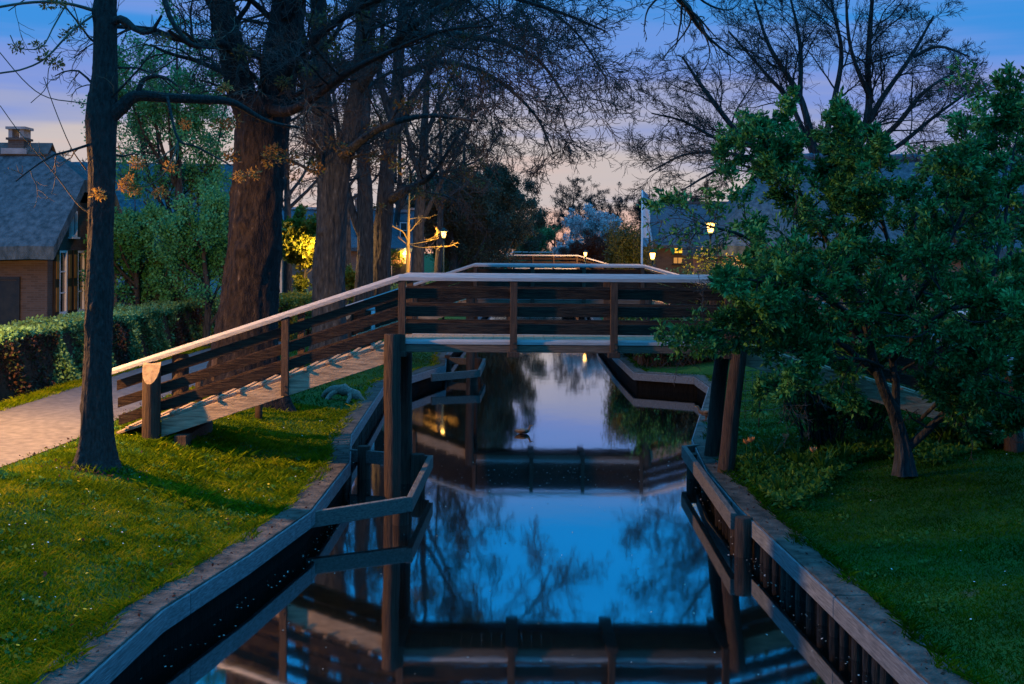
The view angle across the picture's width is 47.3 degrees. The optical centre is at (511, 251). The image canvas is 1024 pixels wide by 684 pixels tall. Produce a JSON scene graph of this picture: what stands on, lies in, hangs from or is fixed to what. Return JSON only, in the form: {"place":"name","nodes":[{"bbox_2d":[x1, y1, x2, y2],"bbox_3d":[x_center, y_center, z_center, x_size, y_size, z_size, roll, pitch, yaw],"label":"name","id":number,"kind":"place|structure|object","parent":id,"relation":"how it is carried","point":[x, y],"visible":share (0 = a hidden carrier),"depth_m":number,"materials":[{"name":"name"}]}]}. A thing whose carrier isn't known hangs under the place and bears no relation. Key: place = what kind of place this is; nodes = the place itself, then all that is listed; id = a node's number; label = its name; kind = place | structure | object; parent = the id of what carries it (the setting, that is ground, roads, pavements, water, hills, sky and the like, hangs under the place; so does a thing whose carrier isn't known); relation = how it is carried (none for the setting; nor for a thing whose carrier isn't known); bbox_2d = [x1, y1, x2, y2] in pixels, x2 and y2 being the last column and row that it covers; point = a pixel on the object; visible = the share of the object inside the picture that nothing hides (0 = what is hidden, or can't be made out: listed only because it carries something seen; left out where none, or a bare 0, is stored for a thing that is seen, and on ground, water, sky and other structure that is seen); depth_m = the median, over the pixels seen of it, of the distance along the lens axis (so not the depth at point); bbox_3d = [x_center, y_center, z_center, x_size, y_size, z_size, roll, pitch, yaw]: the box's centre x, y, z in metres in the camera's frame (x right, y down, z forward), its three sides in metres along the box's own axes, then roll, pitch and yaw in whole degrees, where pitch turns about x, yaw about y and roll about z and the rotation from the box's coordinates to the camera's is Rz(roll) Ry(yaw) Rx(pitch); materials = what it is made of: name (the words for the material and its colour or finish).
{"place":"outdoors","nodes":[
{"label":"outdoors","id":0,"kind":"place"},
{"bbox_2d":[0,333,309,466],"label":"path","id":1,"kind":"structure","parent":0,"point":[37,426],"depth_m":20.62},
{"bbox_2d":[0,385,347,683],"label":"grass","id":2,"kind":"structure","parent":0,"point":[9,663],"depth_m":14.15,"materials":[{"name":"plant"}]},
{"bbox_2d":[127,317,878,683],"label":"water","id":3,"kind":"structure","parent":0,"point":[527,573],"depth_m":14.61,"materials":[{"name":"liquid"}]},
{"bbox_2d":[312,445,432,527],"bbox_3d":[-2.128,4.195,18.468,1.528,1.500,4.805,0,0,0],"label":"bridge fender","id":4,"kind":"object","parent":3,"relation":"in","point":[365,457],"visible":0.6,"depth_m":17.18,"materials":[{"name":"brown wood"}]},
{"bbox_2d":[431,355,485,384],"bbox_3d":[-1.628,4.179,36.568,1.528,1.500,4.805,0,0,0],"label":"bridge fender","id":5,"kind":"object","parent":3,"relation":"in","point":[476,372],"visible":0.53,"depth_m":35.28,"materials":[{"name":"brown wood"}]},
{"bbox_2d":[140,440,866,682],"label":"floating petals","id":6,"kind":"object","parent":3,"relation":"on","point":[545,554],"visible":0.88,"depth_m":14.62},
{"bbox_2d":[514,425,532,433],"bbox_3d":[0.251,3.944,25.973,0.393,0.195,0.228,0,0,-38],"label":"duck","id":7,"kind":"object","parent":3,"relation":"on","point":[522,431],"visible":1,"depth_m":25.90},
{"bbox_2d":[681,444,752,557],"bbox_3d":[3.201,4.247,18.517,0.408,1.470,6.037,0,0,1],"label":"bridge fender","id":8,"kind":"object","parent":3,"relation":"in","point":[739,526],"visible":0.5,"depth_m":16.51,"materials":[{"name":"brown wood"}]},
{"bbox_2d":[0,253,1023,683],"bbox_3d":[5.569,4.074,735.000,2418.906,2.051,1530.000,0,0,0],"label":"ground","id":9,"kind":"structure","parent":0,"point":[706,367],"depth_m":14.55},
{"bbox_2d":[0,126,124,326],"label":"cottage","id":10,"kind":"structure","parent":9,"relation":"on","point":[43,248],"depth_m":34.85,"materials":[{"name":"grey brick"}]},
{"bbox_2d":[0,277,20,326],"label":"door","id":11,"kind":"structure","parent":10,"relation":"in","point":[10,287],"depth_m":33.93,"materials":[{"name":"paint"}]},
{"bbox_2d":[56,251,67,316],"bbox_3d":[-13.457,0.945,35.050,0.160,1.958,0.760,0,0,0],"label":"window","id":12,"kind":"structure","parent":10,"relation":"in","point":[63,254],"depth_m":35.20,"materials":[{"name":"white paint"}]},
{"bbox_2d":[68,211,79,238],"bbox_3d":[-13.445,-0.825,35.900,0.160,0.857,0.640,0,0,0],"label":"window","id":13,"kind":"structure","parent":10,"relation":"in","point":[73,228],"depth_m":35.99,"materials":[{"name":"glass"}]},
{"bbox_2d":[77,251,84,311],"bbox_3d":[-13.457,0.945,36.500,0.160,1.958,0.760,0,0,0],"label":"window","id":14,"kind":"structure","parent":10,"relation":"in","point":[81,260],"depth_m":36.65,"materials":[{"name":"white paint"}]},
{"bbox_2d":[0,343,210,410],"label":"verge grass","id":15,"kind":"structure","parent":9,"relation":"on","point":[30,397],"depth_m":24.36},
{"bbox_2d":[0,295,219,401],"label":"hedge","id":16,"kind":"object","parent":9,"relation":"on","point":[36,353],"visible":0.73,"depth_m":27.08,"materials":[{"name":"plant"}]},
{"bbox_2d":[117,273,130,305],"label":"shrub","id":17,"kind":"object","parent":9,"relation":"on","point":[119,280],"visible":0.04,"depth_m":43.71,"materials":[{"name":"green plant"}]},
{"bbox_2d":[79,176,194,307],"bbox_3d":[-12.045,0.355,37.286,3.721,5.495,3.671,0,0,0],"label":"tree","id":18,"kind":"object","parent":9,"relation":"on","point":[133,237],"visible":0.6,"depth_m":36.62,"materials":[{"name":"green plant"}]},
{"bbox_2d":[0,0,325,473],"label":"tree","id":19,"kind":"object","parent":9,"relation":"on","point":[106,110],"visible":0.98,"depth_m":16.34,"materials":[{"name":"brown plant"}]},
{"bbox_2d":[144,281,201,301],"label":"shrub","id":20,"kind":"object","parent":9,"relation":"on","point":[151,297],"visible":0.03,"depth_m":38.55,"materials":[{"name":"green plant"}]},
{"bbox_2d":[73,162,281,303],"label":"thatched house","id":21,"kind":"structure","parent":9,"relation":"on","point":[137,203],"depth_m":51.97,"materials":[{"name":"paint"}]},
{"bbox_2d":[67,0,291,301],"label":"tree","id":22,"kind":"object","parent":9,"relation":"on","point":[154,115],"visible":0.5,"depth_m":37.54,"materials":[{"name":"green plant"}]},
{"bbox_2d":[55,363,310,474],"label":"grass","id":23,"kind":"structure","parent":9,"relation":"on","point":[67,459],"depth_m":16.28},
{"bbox_2d":[195,381,202,401],"bbox_3d":[-6.290,2.815,23.500,0.146,0.840,0.150,0,0,0],"label":"wooden post","id":24,"kind":"object","parent":9,"relation":"on","point":[198,384],"visible":0.17,"depth_m":23.44,"materials":[{"name":"brown wood"}]},
{"bbox_2d":[142,167,281,346],"bbox_3d":[-9.441,0.230,36.182,3.974,5.785,3.489,0,0,-31],"label":"tree","id":25,"kind":"object","parent":9,"relation":"on","point":[181,236],"visible":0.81,"depth_m":35.59,"materials":[{"name":"green plant"}]},
{"bbox_2d":[211,358,217,380],"bbox_3d":[-6.260,2.725,24.600,0.146,1.000,0.150,0,0,0],"label":"wooden post","id":26,"kind":"object","parent":9,"relation":"on","point":[213,362],"visible":0.12,"depth_m":24.54,"materials":[{"name":"brown wood"}]},
{"bbox_2d":[0,352,439,683],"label":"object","id":27,"kind":"object","parent":9,"relation":"on","point":[74,649],"visible":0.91,"depth_m":12.46,"materials":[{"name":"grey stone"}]},
{"bbox_2d":[115,418,332,517],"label":"tall grass","id":28,"kind":"structure","parent":9,"relation":"on","point":[190,490],"depth_m":17.43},
{"bbox_2d":[33,317,483,683],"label":"timber revetment","id":29,"kind":"object","parent":9,"relation":"on","point":[162,624],"visible":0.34,"depth_m":12.95,"materials":[{"name":"brown wood"}]},
{"bbox_2d":[255,404,261,419],"bbox_3d":[-4.978,3.095,23.000,0.146,0.820,0.150,0,0,0],"label":"wooden post","id":30,"kind":"object","parent":9,"relation":"on","point":[258,412],"visible":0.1,"depth_m":22.94,"materials":[{"name":"brown wood"}]},
{"bbox_2d":[278,290,311,340],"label":"hedge","id":31,"kind":"object","parent":9,"relation":"on","point":[290,301],"visible":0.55,"depth_m":38.99,"materials":[{"name":"plant"}]},
{"bbox_2d":[282,203,316,292],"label":"tree","id":32,"kind":"object","parent":9,"relation":"on","point":[298,242],"visible":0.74,"depth_m":45.47,"materials":[{"name":"green plant"}]},
{"bbox_2d":[289,286,311,333],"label":"shrub","id":33,"kind":"object","parent":9,"relation":"on","point":[310,316],"visible":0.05,"depth_m":41.28,"materials":[{"name":"green plant"}]},
{"bbox_2d":[233,82,381,293],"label":"tree","id":34,"kind":"object","parent":9,"relation":"on","point":[287,268],"visible":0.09,"depth_m":57.90,"materials":[{"name":"brown plant"}]},
{"bbox_2d":[192,318,454,422],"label":"grass","id":35,"kind":"structure","parent":9,"relation":"on","point":[343,405],"depth_m":28.80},
{"bbox_2d":[321,383,363,402],"bbox_3d":[-4.012,3.386,27.603,1.170,0.525,0.521,0,0,10],"label":"driftwood","id":36,"kind":"object","parent":9,"relation":"on","point":[328,393],"visible":0.9,"depth_m":27.58,"materials":[{"name":"grey wood"}]},
{"bbox_2d":[310,307,374,344],"bbox_3d":[-5.543,2.410,37.023,2.433,1.362,0.185,0,0,0],"label":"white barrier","id":37,"kind":"object","parent":9,"relation":"on","point":[373,326],"visible":0.13,"depth_m":36.95,"materials":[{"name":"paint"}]},
{"bbox_2d":[282,2,409,331],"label":"tree","id":38,"kind":"object","parent":9,"relation":"on","point":[361,217],"visible":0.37,"depth_m":43.74,"materials":[{"name":"brown plant"}]},
{"bbox_2d":[345,263,355,304],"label":"shrub","id":39,"kind":"object","parent":9,"relation":"on","point":[350,273],"visible":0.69,"depth_m":48.82,"materials":[{"name":"green plant"}]},
{"bbox_2d":[282,194,424,292],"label":"brick house","id":40,"kind":"structure","parent":9,"relation":"on","point":[397,244],"depth_m":70.39,"materials":[{"name":"tile"}]},
{"bbox_2d":[392,264,405,288],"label":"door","id":41,"kind":"structure","parent":40,"relation":"in","point":[401,270],"depth_m":69.91,"materials":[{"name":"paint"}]},
{"bbox_2d":[290,74,418,304],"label":"tree","id":42,"kind":"object","parent":9,"relation":"on","point":[348,246],"visible":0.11,"depth_m":61.84,"materials":[{"name":"brown plant"}]},
{"bbox_2d":[49,0,724,411],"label":"tree","id":43,"kind":"object","parent":9,"relation":"on","point":[251,282],"visible":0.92,"depth_m":24.34,"materials":[{"name":"brown plant"}]},
{"bbox_2d":[390,248,405,285],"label":"climbing plant","id":44,"kind":"object","parent":9,"relation":"on","point":[399,255],"visible":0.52,"depth_m":69.47,"materials":[{"name":"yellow plant"}]},
{"bbox_2d":[340,58,468,225],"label":"tree","id":45,"kind":"object","parent":9,"relation":"on","point":[397,217],"visible":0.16,"depth_m":71.89,"materials":[{"name":"brown plant"}]},
{"bbox_2d":[392,152,455,272],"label":"young tree","id":46,"kind":"object","parent":9,"relation":"on","point":[408,244],"visible":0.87,"depth_m":59.42,"materials":[{"name":"brown plant"}]},
{"bbox_2d":[196,0,652,363],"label":"tree","id":47,"kind":"object","parent":9,"relation":"on","point":[329,256],"visible":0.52,"depth_m":32.06,"materials":[{"name":"brown plant"}]},
{"bbox_2d":[371,70,508,272],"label":"tree","id":48,"kind":"object","parent":9,"relation":"on","point":[438,260],"visible":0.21,"depth_m":69.89,"materials":[{"name":"brown plant"}]},
{"bbox_2d":[370,0,518,285],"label":"tree","id":49,"kind":"object","parent":9,"relation":"on","point":[421,210],"visible":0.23,"depth_m":63.81,"materials":[{"name":"brown plant"}]},
{"bbox_2d":[440,228,448,318],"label":"street lamp","id":50,"kind":"object","parent":9,"relation":"on","point":[441,230],"visible":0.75,"depth_m":56.96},
{"bbox_2d":[396,161,515,272],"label":"tree","id":51,"kind":"object","parent":9,"relation":"on","point":[468,241],"visible":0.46,"depth_m":77.87,"materials":[{"name":"green plant"}]},
{"bbox_2d":[430,242,486,272],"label":"tree","id":52,"kind":"object","parent":9,"relation":"on","point":[446,268],"visible":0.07,"depth_m":83.03,"materials":[{"name":"green plant"}]},
{"bbox_2d":[412,101,537,233],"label":"tree","id":53,"kind":"object","parent":9,"relation":"on","point":[465,162],"visible":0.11,"depth_m":84.78,"materials":[{"name":"brown plant"}]},
{"bbox_2d":[12,385,947,681],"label":"fallen leaves","id":54,"kind":"object","parent":9,"relation":"on","point":[272,527],"visible":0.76,"depth_m":14.80,"materials":[{"name":"orange plant"}]},
{"bbox_2d":[431,143,541,268],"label":"tree","id":55,"kind":"object","parent":9,"relation":"on","point":[509,193],"visible":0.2,"depth_m":85.42,"materials":[{"name":"green plant"}]},
{"bbox_2d":[329,0,644,324],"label":"tree","id":56,"kind":"object","parent":9,"relation":"on","point":[388,195],"visible":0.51,"depth_m":43.13,"materials":[{"name":"brown plant"}]},
{"bbox_2d":[0,426,1023,662],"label":"broad leaved weeds","id":57,"kind":"object","parent":9,"relation":"on","point":[114,570],"visible":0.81,"depth_m":14.21,"materials":[{"name":"green plant"}]},
{"bbox_2d":[487,180,541,255],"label":"tree","id":58,"kind":"object","parent":9,"relation":"on","point":[532,210],"visible":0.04,"depth_m":98.04,"materials":[{"name":"green plant"}]},
{"bbox_2d":[487,188,551,254],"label":"tree","id":59,"kind":"object","parent":9,"relation":"on","point":[539,220],"visible":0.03,"depth_m":112.85,"materials":[{"name":"green plant"}]},
{"bbox_2d":[496,252,559,267],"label":"footbridge","id":60,"kind":"object","parent":9,"relation":"on","point":[535,256],"visible":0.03,"depth_m":125.98,"materials":[{"name":"brown wood"}]},
{"bbox_2d":[512,213,562,267],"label":"tree","id":61,"kind":"object","parent":9,"relation":"on","point":[549,231],"visible":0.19,"depth_m":146.20,"materials":[{"name":"green plant"}]},
{"bbox_2d":[496,254,606,268],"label":"footbridge","id":62,"kind":"object","parent":9,"relation":"on","point":[533,258],"visible":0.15,"depth_m":91.98,"materials":[{"name":"brown wood"}]},
{"bbox_2d":[545,203,575,267],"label":"tree","id":63,"kind":"object","parent":9,"relation":"on","point":[561,228],"visible":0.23,"depth_m":151.90,"materials":[{"name":"green plant"}]},
{"bbox_2d":[551,232,581,257],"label":"shrub","id":64,"kind":"object","parent":9,"relation":"on","point":[559,245],"visible":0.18,"depth_m":113.48,"materials":[{"name":"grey plant"}]},
{"bbox_2d":[558,246,574,267],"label":"shrub","id":65,"kind":"object","parent":9,"relation":"on","point":[562,250],"visible":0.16,"depth_m":109.80,"materials":[{"name":"green plant"}]},
{"bbox_2d":[112,273,1023,499],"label":"footbridge","id":66,"kind":"object","parent":9,"relation":"on","point":[609,335],"visible":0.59,"depth_m":18.98,"materials":[{"name":"brown wood"}]},
{"bbox_2d":[549,175,600,245],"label":"tree","id":67,"kind":"object","parent":9,"relation":"on","point":[568,195],"visible":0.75,"depth_m":144.66,"materials":[{"name":"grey plant"}]},
{"bbox_2d":[346,263,805,379],"bbox_3d":[1.874,2.689,37.660,15.445,4.599,1.926,0,0,0],"label":"footbridge","id":68,"kind":"object","parent":9,"relation":"on","point":[471,356],"visible":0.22,"depth_m":36.98,"materials":[{"name":"brown wood"}]},
{"bbox_2d":[566,229,603,268],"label":"shrub","id":69,"kind":"object","parent":9,"relation":"on","point":[578,248],"visible":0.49,"depth_m":107.40,"materials":[{"name":"green plant"}]},
{"bbox_2d":[560,203,620,243],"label":"tree","id":70,"kind":"object","parent":9,"relation":"on","point":[579,226],"visible":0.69,"depth_m":122.97,"materials":[{"name":"grey plant"}]},
{"bbox_2d":[574,175,611,218],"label":"tree","id":71,"kind":"object","parent":9,"relation":"on","point":[595,205],"visible":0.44,"depth_m":148.99,"materials":[{"name":"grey plant"}]},
{"bbox_2d":[588,229,617,268],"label":"shrub","id":72,"kind":"object","parent":9,"relation":"on","point":[598,249],"visible":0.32,"depth_m":105.38,"materials":[{"name":"green plant"}]},
{"bbox_2d":[598,213,625,238],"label":"tree","id":73,"kind":"object","parent":9,"relation":"on","point":[605,222],"visible":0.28,"depth_m":121.56,"materials":[{"name":"grey plant"}]},
{"bbox_2d":[599,182,638,233],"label":"tree","id":74,"kind":"object","parent":9,"relation":"on","point":[617,207],"visible":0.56,"depth_m":149.68,"materials":[{"name":"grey plant"}]},
{"bbox_2d":[601,218,660,319],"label":"shrub","id":75,"kind":"object","parent":9,"relation":"on","point":[625,248],"visible":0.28,"depth_m":57.52,"materials":[{"name":"green plant"}]},
{"bbox_2d":[628,188,653,231],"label":"tree","id":76,"kind":"object","parent":9,"relation":"on","point":[638,213],"visible":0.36,"depth_m":147.86,"materials":[{"name":"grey plant"}]},
{"bbox_2d":[641,190,649,264],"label":"banner","id":77,"kind":"object","parent":9,"relation":"on","point":[645,212],"visible":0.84,"depth_m":49.99,"materials":[{"name":"fabric"}]},
{"bbox_2d":[631,302,703,367],"bbox_3d":[4.633,2.593,36.458,2.742,2.077,3.218,0,0,0],"label":"shrub","id":78,"kind":"object","parent":9,"relation":"on","point":[653,358],"visible":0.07,"depth_m":36.37,"materials":[{"name":"green plant"}]},
{"bbox_2d":[653,266,705,319],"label":"shrub","id":79,"kind":"object","parent":9,"relation":"on","point":[680,274],"visible":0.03,"depth_m":46.46,"materials":[{"name":"green plant"}]},
{"bbox_2d":[640,200,727,286],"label":"tiled house","id":80,"kind":"structure","parent":9,"relation":"on","point":[664,260],"depth_m":60.71,"materials":[{"name":"tile"}]},
{"bbox_2d":[671,257,683,264],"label":"window","id":81,"kind":"structure","parent":80,"relation":"in","point":[676,260],"depth_m":59.96,"materials":[{"name":"glass"}]},
{"bbox_2d":[666,354,712,366],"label":"shrub","id":82,"kind":"object","parent":9,"relation":"on","point":[684,362],"visible":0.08,"depth_m":36.22,"materials":[{"name":"green plant"}]},
{"bbox_2d":[678,178,703,200],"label":"tree","id":83,"kind":"object","parent":9,"relation":"on","point":[695,197],"visible":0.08,"depth_m":99.53,"materials":[{"name":"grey plant"}]},
{"bbox_2d":[641,0,762,80],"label":"tree","id":84,"kind":"object","parent":9,"relation":"on","point":[695,18],"visible":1,"depth_m":13.10,"materials":[{"name":"brown plant"}]},
{"bbox_2d":[703,217,717,274],"bbox_3d":[6.351,1.240,37.500,0.480,4.700,0.480,0,0,0],"label":"street lamp","id":85,"kind":"object","parent":9,"relation":"on","point":[710,236],"visible":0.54,"depth_m":37.47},
{"bbox_2d":[681,245,746,327],"bbox_3d":[6.888,1.567,36.502,2.904,3.696,3.706,0,0,-36],"label":"shrub","id":86,"kind":"object","parent":9,"relation":"on","point":[707,269],"visible":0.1,"depth_m":36.52,"materials":[{"name":"green plant"}]},
{"bbox_2d":[742,449,771,469],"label":"strap leaved plant","id":87,"kind":"object","parent":9,"relation":"on","point":[754,461],"visible":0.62,"depth_m":18.61,"materials":[{"name":"green plant"}]},
{"bbox_2d":[590,317,978,683],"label":"timber revetment","id":88,"kind":"object","parent":9,"relation":"on","point":[883,653],"visible":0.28,"depth_m":12.83,"materials":[{"name":"brown wood"}]},
{"bbox_2d":[695,406,708,420],"bbox_3d":[4.073,3.397,24.586,0.417,0.325,0.243,0,0,-31],"label":"duck","id":89,"kind":"object","parent":88,"relation":"on","point":[703,412],"visible":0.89,"depth_m":24.55},
{"bbox_2d":[622,353,996,683],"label":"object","id":90,"kind":"object","parent":88,"relation":"on","point":[912,625],"visible":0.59,"depth_m":12.07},
{"bbox_2d":[783,443,816,464],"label":"strap leaved plant","id":91,"kind":"object","parent":9,"relation":"on","point":[802,460],"visible":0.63,"depth_m":18.78,"materials":[{"name":"green plant"}]},
{"bbox_2d":[611,0,995,217],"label":"tree","id":92,"kind":"object","parent":9,"relation":"on","point":[871,110],"visible":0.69,"depth_m":55.13,"materials":[{"name":"brown plant"}]},
{"bbox_2d":[804,446,842,466],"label":"strap leaved plant","id":93,"kind":"object","parent":9,"relation":"on","point":[827,460],"visible":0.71,"depth_m":18.59,"materials":[{"name":"green plant"}]},
{"bbox_2d":[751,343,900,449],"bbox_3d":[5.611,2.416,20.748,2.570,2.184,2.810,0,0,0],"label":"shrub","id":94,"kind":"object","parent":9,"relation":"on","point":[823,421],"visible":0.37,"depth_m":20.27,"materials":[{"name":"green plant"}]},
{"bbox_2d":[636,62,1023,476],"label":"tree","id":95,"kind":"object","parent":9,"relation":"on","point":[772,293],"visible":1,"depth_m":16.04,"materials":[{"name":"green plant"}]},
{"bbox_2d":[828,439,854,458],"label":"strap leaved plant","id":96,"kind":"object","parent":9,"relation":"on","point":[844,451],"visible":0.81,"depth_m":19.23,"materials":[{"name":"green plant"}]},
{"bbox_2d":[682,153,1023,340],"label":"thatched house","id":97,"kind":"structure","parent":9,"relation":"on","point":[905,172],"depth_m":42.98,"materials":[{"name":"tile"}]},
{"bbox_2d":[734,409,1001,510],"bbox_3d":[7.064,3.281,19.640,7.022,0.791,7.123,0,0,0],"label":"ground cover","id":98,"kind":"object","parent":9,"relation":"on","point":[811,475],"visible":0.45,"depth_m":19.04,"materials":[{"name":"green plant"}]},
{"bbox_2d":[837,362,920,437],"bbox_3d":[6.592,2.551,21.661,1.898,1.723,2.352,0,0,0],"label":"shrub","id":99,"kind":"object","parent":9,"relation":"on","point":[881,411],"visible":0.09,"depth_m":21.30,"materials":[{"name":"green plant"}]},
{"bbox_2d":[855,291,947,388],"bbox_3d":[8.594,1.977,26.409,3.794,2.820,3.740,0,0,25],"label":"shrub","id":100,"kind":"object","parent":9,"relation":"on","point":[856,342],"depth_m":26.22,"materials":[{"name":"green plant"}]},
{"bbox_2d":[857,295,985,390],"bbox_3d":[8.801,1.881,23.923,3.451,2.726,5.002,0,0,-20],"label":"shrub","id":101,"kind":"object","parent":9,"relation":"on","point":[913,372],"visible":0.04,"depth_m":23.96,"materials":[{"name":"green plant"}]},
{"bbox_2d":[935,426,956,438],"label":"strap leaved plant","id":102,"kind":"object","parent":9,"relation":"on","point":[944,435],"visible":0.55,"depth_m":19.74,"materials":[{"name":"green plant"}]},
{"bbox_2d":[869,55,1023,361],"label":"tree","id":103,"kind":"object","parent":9,"relation":"on","point":[1016,200],"visible":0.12,"depth_m":21.45,"materials":[{"name":"green plant"}]},
{"bbox_2d":[917,303,1015,373],"bbox_3d":[10.159,1.951,24.657,3.881,2.686,3.754,0,0,38],"label":"shrub","id":104,"kind":"object","parent":9,"relation":"on","point":[963,310],"depth_m":24.37,"materials":[{"name":"green plant"}]},
{"bbox_2d":[0,0,1023,253],"label":"sky","id":105,"kind":"structure","parent":0,"point":[1000,23],"materials":[{"name":"blue"}]},
{"bbox_2d":[705,367,1023,683],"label":"lawn grass","id":106,"kind":"structure","parent":0,"point":[960,527],"depth_m":14.32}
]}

